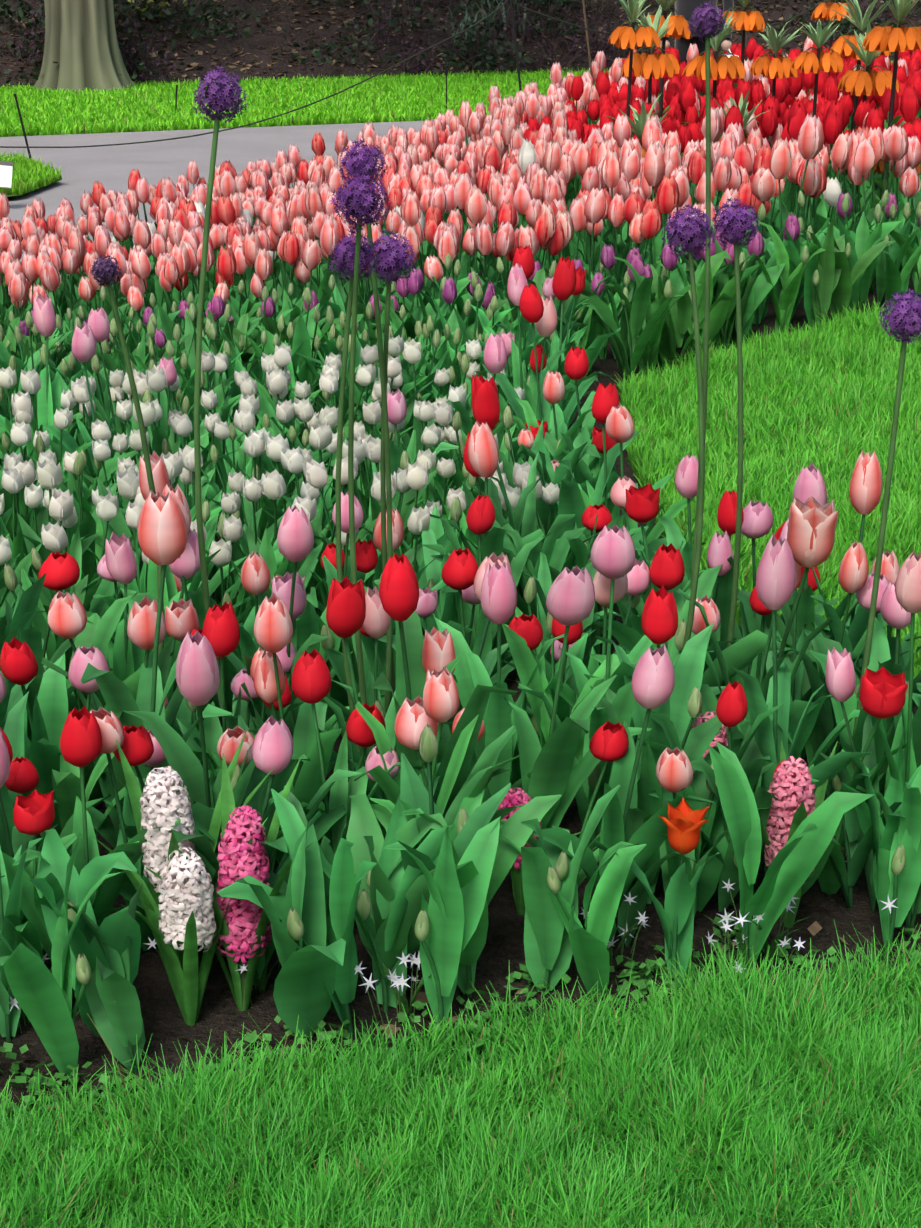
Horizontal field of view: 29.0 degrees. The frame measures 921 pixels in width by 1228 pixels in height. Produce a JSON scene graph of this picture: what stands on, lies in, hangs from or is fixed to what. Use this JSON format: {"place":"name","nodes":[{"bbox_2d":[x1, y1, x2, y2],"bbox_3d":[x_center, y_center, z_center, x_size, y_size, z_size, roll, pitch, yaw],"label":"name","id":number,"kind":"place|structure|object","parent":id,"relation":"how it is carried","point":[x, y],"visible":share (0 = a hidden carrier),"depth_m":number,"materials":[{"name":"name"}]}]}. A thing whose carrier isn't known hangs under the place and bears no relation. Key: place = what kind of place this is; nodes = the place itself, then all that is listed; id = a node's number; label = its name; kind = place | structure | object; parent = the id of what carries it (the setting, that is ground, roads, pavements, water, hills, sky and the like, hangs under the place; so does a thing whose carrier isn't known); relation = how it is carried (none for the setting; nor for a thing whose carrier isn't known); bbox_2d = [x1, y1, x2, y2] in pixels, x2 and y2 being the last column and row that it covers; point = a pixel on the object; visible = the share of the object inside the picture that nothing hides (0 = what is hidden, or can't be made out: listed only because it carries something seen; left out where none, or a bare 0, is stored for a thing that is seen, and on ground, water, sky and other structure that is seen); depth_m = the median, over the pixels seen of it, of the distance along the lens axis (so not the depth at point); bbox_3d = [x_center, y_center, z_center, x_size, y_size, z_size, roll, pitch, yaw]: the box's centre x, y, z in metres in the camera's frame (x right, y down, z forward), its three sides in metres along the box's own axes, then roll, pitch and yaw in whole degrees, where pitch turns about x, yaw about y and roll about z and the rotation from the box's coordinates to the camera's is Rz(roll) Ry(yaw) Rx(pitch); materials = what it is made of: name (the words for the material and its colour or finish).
{"place":"outdoors","nodes":[
{"label":"outdoors","id":0,"kind":"place"},
{"bbox_2d":[0,118,518,262],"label":"asphalt path","id":1,"kind":"structure","parent":0,"point":[108,167],"depth_m":14.46,"materials":[{"name":"grey asphalt"}]},
{"bbox_2d":[6,180,59,196],"bbox_3d":[-3.508,-3.053,12.524,1.346,0.001,3.288,-6,21,-16],"label":"lawn edge","id":2,"kind":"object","parent":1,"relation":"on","point":[27,192],"depth_m":11.78,"materials":[{"name":"green plant"}]},
{"bbox_2d":[0,59,920,1227],"bbox_3d":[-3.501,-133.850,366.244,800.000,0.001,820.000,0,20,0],"label":"ground","id":3,"kind":"structure","parent":0,"point":[468,1056],"depth_m":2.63,"materials":[{"name":"green plant"}]},
{"bbox_2d":[0,161,12,188],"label":"sign","id":4,"kind":"object","parent":3,"relation":"on","point":[6,167],"visible":1,"depth_m":11.22,"materials":[{"name":"plastic"}]},
{"bbox_2d":[0,0,837,158],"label":"rope fence","id":5,"kind":"object","parent":3,"relation":"on","point":[27,146],"visible":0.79,"depth_m":13.67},
{"bbox_2d":[0,271,920,1129],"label":"soil bed","id":6,"kind":"object","parent":3,"relation":"on","point":[500,959],"depth_m":2.84,"materials":[{"name":"brown soil"}]},
{"bbox_2d":[9,843,898,1033],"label":"white star-shaped flowers","id":7,"kind":"object","parent":6,"relation":"on","point":[396,982],"visible":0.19,"depth_m":2.79,"materials":[{"name":"white plant"}]},
{"bbox_2d":[0,34,920,1075],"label":"tulips","id":8,"kind":"object","parent":6,"relation":"on","point":[528,548],"visible":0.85,"depth_m":3.58,"materials":[{"name":"green plant"}]},
{"bbox_2d":[0,912,920,1134],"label":"weed leaves","id":9,"kind":"object","parent":6,"relation":"on","point":[421,1000],"visible":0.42,"depth_m":2.70,"materials":[{"name":"green plant"}]},
{"bbox_2d":[94,711,862,1025],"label":"hyacinths","id":10,"kind":"object","parent":6,"relation":"on","point":[187,912],"visible":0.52,"depth_m":2.67,"materials":[{"name":"white plant"}]},
{"bbox_2d":[90,1,920,769],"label":"allium flowers","id":11,"kind":"object","parent":6,"relation":"on","point":[358,199],"visible":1,"depth_m":3.06,"materials":[{"name":"purple plant"}]},
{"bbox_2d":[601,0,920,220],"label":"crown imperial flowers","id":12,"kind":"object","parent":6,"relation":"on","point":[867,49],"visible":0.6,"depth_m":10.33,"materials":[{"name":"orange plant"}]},
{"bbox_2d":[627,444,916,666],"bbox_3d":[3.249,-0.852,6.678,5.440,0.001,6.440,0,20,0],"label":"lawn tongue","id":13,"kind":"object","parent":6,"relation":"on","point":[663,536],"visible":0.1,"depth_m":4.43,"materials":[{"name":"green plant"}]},
{"bbox_2d":[0,0,920,87],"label":"bank ground","id":14,"kind":"structure","parent":0,"point":[222,43],"depth_m":23.30,"materials":[{"name":"soil"}]},
{"bbox_2d":[33,0,134,92],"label":"tree","id":15,"kind":"object","parent":14,"relation":"on","point":[81,46],"visible":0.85,"depth_m":20.51,"materials":[{"name":"grey plant"}]},
{"bbox_2d":[0,0,920,85],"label":"bank shrubs","id":16,"kind":"object","parent":14,"relation":"on","point":[468,21],"visible":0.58,"depth_m":23.22,"materials":[{"name":"green plant"}]}
]}

